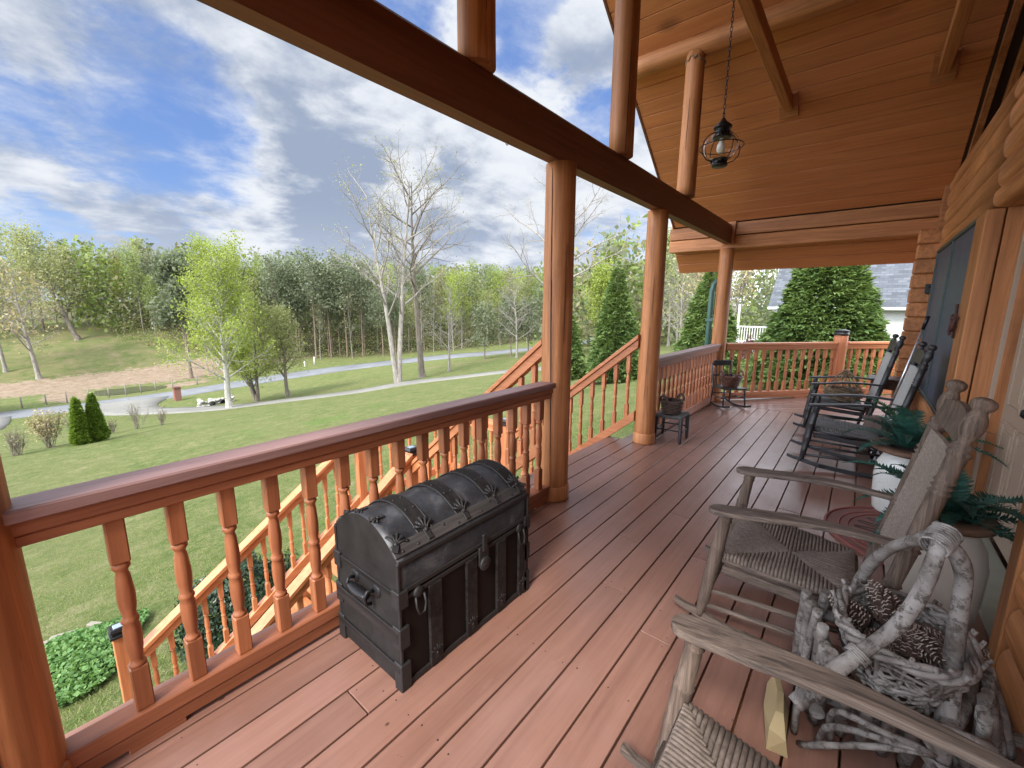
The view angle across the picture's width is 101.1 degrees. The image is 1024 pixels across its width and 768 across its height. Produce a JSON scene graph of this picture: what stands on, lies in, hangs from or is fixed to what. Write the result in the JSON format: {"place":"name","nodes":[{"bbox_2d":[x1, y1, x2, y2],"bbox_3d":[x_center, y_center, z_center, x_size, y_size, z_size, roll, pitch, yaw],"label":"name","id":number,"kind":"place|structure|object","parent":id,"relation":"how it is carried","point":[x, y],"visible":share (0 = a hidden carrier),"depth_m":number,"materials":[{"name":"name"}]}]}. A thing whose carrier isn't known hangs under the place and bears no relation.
{"place":"outdoors","nodes":[
{"label":"outdoors","id":0,"kind":"place"},
{"bbox_2d":[94,385,166,395],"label":"fence","id":1,"kind":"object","parent":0,"point":[135,389],"depth_m":57.70,"materials":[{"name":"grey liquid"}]},
{"bbox_2d":[0,331,661,418],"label":"country road","id":2,"kind":"structure","parent":0,"point":[184,392],"depth_m":62.86,"materials":[{"name":"grey asphalt"}]},
{"bbox_2d":[0,0,778,305],"label":"sky","id":3,"kind":"structure","parent":0,"point":[159,121],"materials":[{"name":"blue"}]},
{"bbox_2d":[83,352,751,415],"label":"driveway","id":4,"kind":"structure","parent":0,"point":[112,409],"depth_m":43.90,"materials":[{"name":"grey asphalt"}]},
{"bbox_2d":[0,301,890,733],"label":"lawn ground","id":5,"kind":"structure","parent":0,"point":[96,359],"depth_m":22.96,"materials":[{"name":"green plant"}]},
{"bbox_2d":[0,424,29,455],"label":"shrub","id":6,"kind":"object","parent":5,"relation":"on","point":[14,444],"visible":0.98,"depth_m":21.37,"materials":[{"name":"brown plant"}]},
{"bbox_2d":[0,233,52,372],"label":"bare tree","id":7,"kind":"object","parent":5,"relation":"on","point":[3,363],"visible":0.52,"depth_m":63.16,"materials":[{"name":"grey plant"}]},
{"bbox_2d":[0,226,57,331],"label":"deciduous tree","id":8,"kind":"object","parent":5,"relation":"on","point":[43,325],"visible":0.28,"depth_m":79.28,"materials":[{"name":"green plant"}]},
{"bbox_2d":[0,257,72,379],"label":"bare tree","id":9,"kind":"object","parent":5,"relation":"on","point":[26,338],"visible":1,"depth_m":60.09,"materials":[{"name":"grey plant"}]},
{"bbox_2d":[18,407,68,447],"bbox_3d":[-25.241,2.481,22.931,2.158,2.772,1.660,-3,11,-16],"label":"shrub","id":10,"kind":"object","parent":5,"relation":"on","point":[46,428],"visible":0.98,"depth_m":22.84,"materials":[{"name":"brown plant"}]},
{"bbox_2d":[0,213,104,340],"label":"leaning tree","id":11,"kind":"object","parent":5,"relation":"on","point":[43,268],"visible":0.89,"depth_m":74.29,"materials":[{"name":"green plant"}]},
{"bbox_2d":[67,396,93,445],"bbox_3d":[-23.639,2.131,23.022,1.209,3.005,1.150,9,13,39],"label":"arborvitae","id":12,"kind":"object","parent":5,"relation":"on","point":[79,431],"visible":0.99,"depth_m":22.81,"materials":[{"name":"green plant"}]},
{"bbox_2d":[44,608,149,707],"bbox_3d":[-6.124,3.803,5.708,1.678,0.401,1.654,-3,11,-19],"label":"ground cover","id":13,"kind":"object","parent":5,"relation":"on","point":[75,651],"visible":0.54,"depth_m":5.65,"materials":[{"name":"green plant"}]},
{"bbox_2d":[84,392,111,442],"bbox_3d":[-23.335,1.981,23.596,1.243,3.131,1.206,9,13,39],"label":"arborvitae","id":14,"kind":"object","parent":5,"relation":"on","point":[97,424],"visible":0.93,"depth_m":23.43,"materials":[{"name":"green plant"}]},
{"bbox_2d":[107,622,132,702],"bbox_3d":[-3.848,3.299,4.277,0.150,1.926,0.150,9,13,39],"label":"newel post","id":15,"kind":"object","parent":5,"relation":"on","point":[115,637],"visible":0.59,"depth_m":4.12,"materials":[{"name":"brown wood"}]},
{"bbox_2d":[115,245,154,333],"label":"forest poplar","id":16,"kind":"object","parent":5,"relation":"on","point":[134,277],"visible":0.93,"depth_m":81.58,"materials":[{"name":"green plant"}]},
{"bbox_2d":[130,248,165,331],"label":"forest pine","id":17,"kind":"object","parent":5,"relation":"on","point":[144,261],"visible":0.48,"depth_m":84.16,"materials":[{"name":"green plant"}]},
{"bbox_2d":[142,246,208,378],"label":"pine tree","id":18,"kind":"object","parent":5,"relation":"on","point":[166,279],"visible":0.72,"depth_m":62.23,"materials":[{"name":"green plant"}]},
{"bbox_2d":[153,222,278,407],"bbox_3d":[-27.402,-5.984,39.972,9.477,17.991,9.107,-1,10,-7],"label":"spring tree","id":19,"kind":"object","parent":5,"relation":"on","point":[213,283],"visible":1,"depth_m":39.28,"materials":[{"name":"green plant"}]},
{"bbox_2d":[168,548,300,662],"bbox_3d":[-3.901,3.014,6.161,1.288,1.301,1.846,9,13,39],"label":"boxwood","id":20,"kind":"object","parent":5,"relation":"on","point":[214,605],"visible":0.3,"depth_m":5.82,"materials":[{"name":"green plant"}]},
{"bbox_2d":[203,287,292,401],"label":"spring tree","id":21,"kind":"object","parent":5,"relation":"on","point":[249,379],"visible":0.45,"depth_m":44.88,"materials":[{"name":"green plant"}]},
{"bbox_2d":[252,250,301,356],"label":"forest pine","id":22,"kind":"object","parent":5,"relation":"on","point":[271,268],"visible":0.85,"depth_m":75.82,"materials":[{"name":"green plant"}]},
{"bbox_2d":[249,299,311,397],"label":"spring tree","id":23,"kind":"object","parent":5,"relation":"on","point":[279,327],"visible":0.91,"depth_m":45.11,"materials":[{"name":"green plant"}]},
{"bbox_2d":[269,264,305,357],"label":"forest pine","id":24,"kind":"object","parent":5,"relation":"on","point":[284,291],"visible":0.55,"depth_m":76.94,"materials":[{"name":"green plant"}]},
{"bbox_2d":[276,252,311,356],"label":"forest pine","id":25,"kind":"object","parent":5,"relation":"on","point":[291,272],"visible":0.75,"depth_m":76.95,"materials":[{"name":"green plant"}]},
{"bbox_2d":[0,292,595,357],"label":"undergrowth","id":26,"kind":"object","parent":5,"relation":"on","point":[311,336],"visible":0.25,"depth_m":86.83,"materials":[{"name":"green plant"}]},
{"bbox_2d":[281,239,332,357],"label":"forest pine","id":27,"kind":"object","parent":5,"relation":"on","point":[305,275],"visible":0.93,"depth_m":77.07,"materials":[{"name":"green plant"}]},
{"bbox_2d":[305,255,345,356],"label":"forest pine","id":28,"kind":"object","parent":5,"relation":"on","point":[324,275],"visible":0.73,"depth_m":78.93,"materials":[{"name":"green plant"}]},
{"bbox_2d":[319,244,363,356],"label":"forest pine","id":29,"kind":"object","parent":5,"relation":"on","point":[345,275],"visible":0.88,"depth_m":79.63,"materials":[{"name":"green plant"}]},
{"bbox_2d":[340,249,377,355],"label":"forest pine","id":30,"kind":"object","parent":5,"relation":"on","point":[362,287],"visible":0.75,"depth_m":81.33,"materials":[{"name":"green plant"}]},
{"bbox_2d":[364,285,395,356],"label":"forest pine","id":31,"kind":"object","parent":5,"relation":"on","point":[379,311],"visible":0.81,"depth_m":80.73,"materials":[{"name":"green plant"}]},
{"bbox_2d":[0,213,778,349],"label":"distant wood","id":32,"kind":"object","parent":5,"relation":"on","point":[632,267],"visible":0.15,"depth_m":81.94,"materials":[{"name":"green plant"}]},
{"bbox_2d":[316,123,468,382],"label":"bare tree","id":33,"kind":"object","parent":5,"relation":"on","point":[397,370],"visible":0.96,"depth_m":43.34,"materials":[{"name":"grey plant"}]},
{"bbox_2d":[353,132,479,377],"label":"bare tree","id":34,"kind":"object","parent":5,"relation":"on","point":[421,372],"visible":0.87,"depth_m":45.57,"materials":[{"name":"grey plant"}]},
{"bbox_2d":[407,265,436,348],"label":"forest pine","id":35,"kind":"object","parent":5,"relation":"on","point":[419,275],"visible":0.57,"depth_m":88.24,"materials":[{"name":"green plant"}]},
{"bbox_2d":[291,446,586,613],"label":"porch stairs","id":36,"kind":"structure","parent":5,"relation":"on","point":[306,598],"depth_m":5.52,"materials":[{"name":"brown wood"}]},
{"bbox_2d":[143,459,360,685],"bbox_3d":[-2.994,2.204,5.119,0.130,2.747,2.540,9,13,39],"label":"stair railing","id":37,"kind":"object","parent":36,"relation":"on","point":[162,630],"visible":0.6,"depth_m":4.99,"materials":[{"name":"brown wood"}]},
{"bbox_2d":[251,452,412,634],"bbox_3d":[-2.028,2.336,4.377,0.130,2.727,2.470,9,13,39],"label":"stair railing","id":38,"kind":"object","parent":36,"relation":"on","point":[298,587],"visible":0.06,"depth_m":4.32,"materials":[{"name":"brown wood"}]},
{"bbox_2d":[354,451,367,502],"bbox_3d":[-2.148,1.434,6.013,0.150,1.716,0.150,9,13,39],"label":"newel post","id":39,"kind":"object","parent":36,"relation":"on","point":[360,476],"visible":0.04,"depth_m":5.95,"materials":[{"name":"brown wood"}]},
{"bbox_2d":[367,430,449,494],"bbox_3d":[-1.605,1.077,6.613,0.130,1.030,1.580,9,13,39],"label":"stair railing","id":40,"kind":"object","parent":39,"relation":"attached to","point":[390,459],"visible":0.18,"depth_m":6.33,"materials":[{"name":"brown wood"}]},
{"bbox_2d":[411,339,541,479],"bbox_3d":[-0.448,0.774,4.467,1.900,2.607,0.130,9,13,39],"label":"stair railing","id":41,"kind":"object","parent":36,"relation":"on","point":[523,366],"visible":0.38,"depth_m":3.97,"materials":[{"name":"brown wood"}]},
{"bbox_2d":[515,335,639,476],"bbox_3d":[0.721,0.602,5.735,1.950,2.627,0.130,8,13,38],"label":"stair railing","id":42,"kind":"object","parent":36,"relation":"on","point":[616,358],"visible":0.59,"depth_m":5.28,"materials":[{"name":"brown wood"}]},
{"bbox_2d":[420,277,478,370],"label":"bare tree","id":43,"kind":"object","parent":5,"relation":"on","point":[448,338],"visible":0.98,"depth_m":53.81,"materials":[{"name":"grey plant"}]},
{"bbox_2d":[438,269,462,350],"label":"forest poplar","id":44,"kind":"object","parent":5,"relation":"on","point":[451,283],"visible":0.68,"depth_m":85.60,"materials":[{"name":"green plant"}]},
{"bbox_2d":[448,266,476,348],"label":"forest poplar","id":45,"kind":"object","parent":5,"relation":"on","point":[461,286],"visible":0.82,"depth_m":89.46,"materials":[{"name":"green plant"}]},
{"bbox_2d":[465,300,500,358],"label":"tree","id":46,"kind":"object","parent":5,"relation":"on","point":[480,327],"visible":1,"depth_m":70.72,"materials":[{"name":"green plant"}]},
{"bbox_2d":[495,290,525,355],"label":"tree","id":47,"kind":"object","parent":5,"relation":"on","point":[508,309],"visible":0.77,"depth_m":71.72,"materials":[{"name":"plant"}]},
{"bbox_2d":[496,273,539,357],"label":"bare tree","id":48,"kind":"object","parent":5,"relation":"on","point":[516,322],"visible":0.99,"depth_m":64.68,"materials":[{"name":"grey plant"}]},
{"bbox_2d":[512,293,541,351],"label":"tree","id":49,"kind":"object","parent":5,"relation":"on","point":[526,325],"visible":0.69,"depth_m":72.71,"materials":[{"name":"green plant"}]},
{"bbox_2d":[65,395,1023,767],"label":"porch deck","id":50,"kind":"structure","parent":5,"relation":"on","point":[571,657],"depth_m":1.94,"materials":[{"name":"brown wood"}]},
{"bbox_2d":[0,455,71,767],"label":"log post","id":51,"kind":"object","parent":50,"relation":"on","point":[32,734],"visible":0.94,"depth_m":1.25,"materials":[{"name":"brown wood"}]},
{"bbox_2d":[2,381,555,767],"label":"porch railing","id":52,"kind":"object","parent":50,"relation":"on","point":[149,714],"visible":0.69,"depth_m":1.71,"materials":[{"name":"brown wood"}]},
{"bbox_2d":[334,459,529,692],"bbox_3d":[-0.365,0.855,2.187,0.536,0.730,0.985,9,13,39],"label":"steamer trunk","id":53,"kind":"object","parent":50,"relation":"on","point":[431,573],"visible":1,"depth_m":1.93,"materials":[{"name":"metal"}]},
{"bbox_2d":[541,160,576,502],"bbox_3d":[0.362,-0.340,3.403,0.269,2.654,0.269,9,13,39],"label":"log post","id":54,"kind":"object","parent":50,"relation":"on","point":[560,205],"visible":0.85,"depth_m":3.28,"materials":[{"name":"brown wood"}]},
{"bbox_2d":[632,209,668,444],"bbox_3d":[1.607,-0.602,4.886,0.260,2.654,0.260,9,13,39],"label":"log post","id":55,"kind":"object","parent":50,"relation":"on","point":[651,324],"visible":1,"depth_m":4.79,"materials":[{"name":"brown wood"}]},
{"bbox_2d":[655,410,689,444],"bbox_3d":[1.981,0.518,5.234,0.337,0.331,0.373,8,13,35],"label":"foot stool","id":56,"kind":"object","parent":50,"relation":"on","point":[681,416],"visible":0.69,"depth_m":5.14,"materials":[{"name":"black paint"}]},
{"bbox_2d":[659,393,684,414],"bbox_3d":[1.963,0.236,5.173,0.306,0.242,0.276,-3,11,-20],"label":"twig basket","id":57,"kind":"object","parent":56,"relation":"on","point":[671,405],"visible":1,"depth_m":5.10,"materials":[{"name":"brown wicker"}]},
{"bbox_2d":[656,343,720,433],"bbox_3d":[2.585,0.002,6.203,0.136,1.020,2.905,9,13,39],"label":"porch railing","id":58,"kind":"object","parent":50,"relation":"on","point":[692,361],"visible":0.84,"depth_m":6.17,"materials":[{"name":"brown wood"}]},
{"bbox_2d":[711,248,734,401],"bbox_3d":[3.571,-0.978,7.229,0.255,2.580,0.255,9,13,39],"label":"log post","id":59,"kind":"object","parent":50,"relation":"on","point":[722,298],"visible":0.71,"depth_m":7.09,"materials":[{"name":"brown wood"}]},
{"bbox_2d":[710,357,750,407],"bbox_3d":[3.571,-0.023,6.955,0.407,0.793,0.700,-1,10,-7],"label":"child rocking chair","id":60,"kind":"object","parent":50,"relation":"on","point":[723,363],"visible":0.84,"depth_m":7.09,"materials":[{"name":"black paint"}]},
{"bbox_2d":[721,342,838,399],"bbox_3d":[4.815,-0.238,7.605,2.287,1.020,0.136,-2,11,-11],"label":"porch railing","id":61,"kind":"object","parent":50,"relation":"on","point":[775,392],"visible":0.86,"depth_m":7.58,"materials":[{"name":"brown wood"}]},
{"bbox_2d":[620,613,1023,767],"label":"rocking chair","id":62,"kind":"object","parent":50,"relation":"on","point":[691,736],"visible":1,"depth_m":1.12,"materials":[{"name":"grey wood"}]},
{"bbox_2d":[830,329,849,387],"bbox_3d":[6.037,-0.388,7.815,0.236,1.242,0.236,9,13,39],"label":"capped post","id":63,"kind":"object","parent":50,"relation":"on","point":[841,336],"visible":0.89,"depth_m":7.70,"materials":[{"name":"brown wood"}]},
{"bbox_2d":[674,379,1023,747],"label":"rocking chair","id":64,"kind":"object","parent":50,"relation":"on","point":[777,553],"visible":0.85,"depth_m":1.93,"materials":[{"name":"grey wood"}]},
{"bbox_2d":[793,334,905,428],"bbox_3d":[4.486,0.013,5.378,1.380,1.299,0.690,7,12,34],"label":"rocking chair","id":65,"kind":"object","parent":50,"relation":"on","point":[895,346],"visible":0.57,"depth_m":5.33,"materials":[{"name":"black paint"}]},
{"bbox_2d":[823,369,864,401],"bbox_3d":[4.350,0.011,5.520,0.437,0.415,0.466,9,13,39],"label":"vine basket","id":66,"kind":"object","parent":65,"relation":"on","point":[829,389],"visible":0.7,"depth_m":5.45,"materials":[{"name":"brown wicker"}]},
{"bbox_2d":[824,506,884,564],"bbox_3d":[2.671,1.075,3.059,0.661,0.020,1.125,9,13,39],"label":"doormat","id":67,"kind":"object","parent":50,"relation":"on","point":[861,517],"visible":0.21,"depth_m":3.22,"materials":[{"name":"rubber"}]},
{"bbox_2d":[786,341,937,478],"bbox_3d":[3.605,0.234,4.136,1.380,1.299,0.690,8,13,36],"label":"rocking chair","id":68,"kind":"object","parent":50,"relation":"on","point":[826,428],"visible":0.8,"depth_m":4.17,"materials":[{"name":"black paint"}]},
{"bbox_2d":[843,341,895,394],"bbox_3d":[6.829,-0.299,7.941,1.400,0.994,0.136,-1,10,-8],"label":"porch railing","id":69,"kind":"object","parent":50,"relation":"on","point":[873,346],"visible":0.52,"depth_m":7.86,"materials":[{"name":"brown wood"}]},
{"bbox_2d":[871,437,917,512],"bbox_3d":[3.085,0.754,3.339,0.442,0.560,0.442,9,13,39],"label":"stoneware jar","id":70,"kind":"object","parent":50,"relation":"on","point":[892,454],"visible":0.33,"depth_m":3.30,"materials":[{"name":"white ceramic"}]},
{"bbox_2d":[841,397,1008,468],"bbox_3d":[3.130,0.352,3.227,0.954,0.465,0.977,9,13,39],"label":"potted fern","id":71,"kind":"object","parent":70,"relation":"in","point":[907,432],"visible":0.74,"depth_m":3.29,"materials":[{"name":"green plant"}]},
{"bbox_2d":[790,588,1016,767],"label":"twig planter","id":72,"kind":"object","parent":50,"relation":"on","point":[984,720],"visible":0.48,"depth_m":1.43,"materials":[{"name":"grey wood"}]},
{"bbox_2d":[788,521,994,767],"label":"handled twig basket","id":73,"kind":"object","parent":72,"relation":"in","point":[926,689],"visible":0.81,"depth_m":1.32,"materials":[{"name":"grey wood"}]},
{"bbox_2d":[828,594,870,628],"bbox_3d":[1.277,0.858,1.600,0.087,0.088,0.136,-6,27,-30],"label":"pine cone","id":74,"kind":"object","parent":73,"relation":"in","point":[858,615],"visible":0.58,"depth_m":1.56,"materials":[{"name":"brown plant"}]},
{"bbox_2d":[865,579,901,621],"bbox_3d":[1.399,0.821,1.587,0.105,0.106,0.163,24,35,-14],"label":"pine cone","id":75,"kind":"object","parent":73,"relation":"in","point":[878,595],"visible":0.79,"depth_m":1.57,"materials":[{"name":"brown plant"}]},
{"bbox_2d":[894,624,924,661],"bbox_3d":[1.342,0.866,1.421,0.084,0.085,0.130,9,43,39],"label":"pine cone","id":76,"kind":"object","parent":73,"relation":"in","point":[905,644],"visible":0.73,"depth_m":1.39,"materials":[{"name":"brown plant"}]},
{"bbox_2d":[913,630,946,666],"bbox_3d":[1.360,0.870,1.381,0.084,0.085,0.130,2,5,9],"label":"pine cone","id":77,"kind":"object","parent":73,"relation":"in","point":[931,650],"visible":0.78,"depth_m":1.36,"materials":[{"name":"brown plant"}]},
{"bbox_2d":[900,510,1001,630],"bbox_3d":[2.185,0.935,2.163,0.355,0.613,0.355,-8,13,-40],"label":"stoneware jar","id":78,"kind":"object","parent":50,"relation":"on","point":[972,544],"visible":0.17,"depth_m":2.01,"materials":[{"name":"grey ceramic"}]},
{"bbox_2d":[841,460,1023,547],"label":"potted fern","id":79,"kind":"object","parent":78,"relation":"in","point":[959,504],"visible":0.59,"depth_m":2.04,"materials":[{"name":"green plant"}]},
{"bbox_2d":[488,162,643,284],"bbox_3d":[3.635,-10.697,36.899,13.522,19.783,13.396,9,13,39],"label":"bare tree","id":80,"kind":"object","parent":5,"relation":"on","point":[575,275],"visible":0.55,"depth_m":36.01,"materials":[{"name":"grey plant"}]},
{"bbox_2d":[571,314,587,380],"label":"cypress tree","id":81,"kind":"object","parent":5,"relation":"on","point":[578,367],"visible":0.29,"depth_m":25.21,"materials":[{"name":"green plant"}]},
{"bbox_2d":[580,255,620,325],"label":"poplar tree","id":82,"kind":"object","parent":5,"relation":"on","point":[602,278],"visible":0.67,"depth_m":51.59,"materials":[{"name":"green plant"}]},
{"bbox_2d":[585,261,639,383],"bbox_3d":[5.285,-2.934,21.279,3.019,6.306,3.147,9,13,39],"label":"cypress tree","id":83,"kind":"object","parent":5,"relation":"on","point":[614,333],"visible":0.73,"depth_m":20.61,"materials":[{"name":"green plant"}]},
{"bbox_2d":[637,243,694,342],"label":"bare tree","id":84,"kind":"object","parent":5,"relation":"on","point":[673,291],"visible":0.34,"depth_m":48.28,"materials":[{"name":"grey plant"}]},
{"bbox_2d":[664,222,692,345],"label":"poplar tree","id":85,"kind":"object","parent":5,"relation":"on","point":[673,283],"visible":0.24,"depth_m":56.24,"materials":[{"name":"green plant"}]},
{"bbox_2d":[662,254,700,339],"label":"bare tree","id":86,"kind":"object","parent":5,"relation":"on","point":[680,325],"visible":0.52,"depth_m":44.00,"materials":[{"name":"grey plant"}]},
{"bbox_2d":[673,272,744,376],"bbox_3d":[8.398,-2.535,17.993,3.223,5.190,3.314,9,13,39],"label":"cypress tree","id":87,"kind":"object","parent":5,"relation":"on","point":[693,336],"visible":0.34,"depth_m":17.48,"materials":[{"name":"green plant"}]},
{"bbox_2d":[704,277,717,344],"bbox_3d":[3.650,-0.177,7.790,0.327,3.604,0.160,2,10,9],"label":"downspout","id":88,"kind":"object","parent":5,"relation":"on","point":[709,319],"visible":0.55,"depth_m":7.57,"materials":[{"name":"green metal"}]},
{"bbox_2d":[673,258,764,316],"bbox_3d":[12.510,-5.073,25.219,4.440,7.791,4.853,-3,11,-20],"label":"budding tree","id":89,"kind":"object","parent":5,"relation":"on","point":[747,274],"visible":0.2,"depth_m":24.86,"materials":[{"name":"green plant"}]},
{"bbox_2d":[740,265,897,396],"bbox_3d":[9.539,-2.335,12.599,4.220,6.042,4.344,2,11,11],"label":"cypress tree","id":90,"kind":"object","parent":5,"relation":"on","point":[851,294],"visible":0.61,"depth_m":11.93,"materials":[{"name":"green plant"}]},
{"bbox_2d":[736,263,912,351],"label":"neighbour house","id":91,"kind":"structure","parent":5,"relation":"on","point":[892,281],"depth_m":19.79,"materials":[{"name":"plastic"}]},
{"bbox_2d":[890,0,1023,754],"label":"log house","id":92,"kind":"structure","parent":5,"relation":"on","point":[969,258],"depth_m":3.15,"materials":[{"name":"brown wood"}]},
{"bbox_2d":[603,0,1023,272],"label":"porch roof","id":93,"kind":"structure","parent":92,"relation":"attached to","point":[853,123],"depth_m":5.10,"materials":[{"name":"brown wood"}]},
{"bbox_2d":[197,0,736,244],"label":"porch beam","id":94,"kind":"structure","parent":93,"relation":"attached to","point":[378,43],"depth_m":2.23,"materials":[{"name":"brown wood"}]},
{"bbox_2d":[457,0,495,73],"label":"gable post","id":95,"kind":"object","parent":94,"relation":"on","point":[476,31],"visible":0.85,"depth_m":2.31,"materials":[{"name":"brown wood"}]},
{"bbox_2d":[609,0,640,159],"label":"gable post","id":96,"kind":"object","parent":94,"relation":"on","point":[624,72],"visible":0.98,"depth_m":3.66,"materials":[{"name":"brown wood"}]},
{"bbox_2d":[677,49,705,198],"bbox_3d":[2.156,-3.096,5.086,0.228,1.586,0.228,9,13,39],"label":"gable post","id":97,"kind":"object","parent":94,"relation":"on","point":[695,63],"visible":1,"depth_m":5.00,"materials":[{"name":"brown wood"}]},
{"bbox_2d":[699,1,744,168],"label":"hanging lantern","id":98,"kind":"object","parent":93,"relation":"hanging from","point":[721,145],"visible":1,"depth_m":3.26,"materials":[{"name":"black metal"}]},
{"bbox_2d":[917,217,977,414],"bbox_3d":[4.579,-0.679,4.501,0.045,1.702,2.535,9,13,39],"label":"window frame","id":99,"kind":"structure","parent":92,"relation":"in","point":[924,393],"depth_m":4.49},
{"bbox_2d":[984,316,1023,562],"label":"door","id":100,"kind":"structure","parent":92,"relation":"in","point":[1001,480],"depth_m":2.86,"materials":[{"name":"beige paint"}]},
{"bbox_2d":[764,677,788,757],"bbox_3d":[1.019,1.255,1.627,0.081,0.161,0.243,6,12,29],"label":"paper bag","id":101,"kind":"object","parent":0,"point":[776,711],"visible":0.93,"depth_m":1.55,"materials":[{"name":"beige paper"}]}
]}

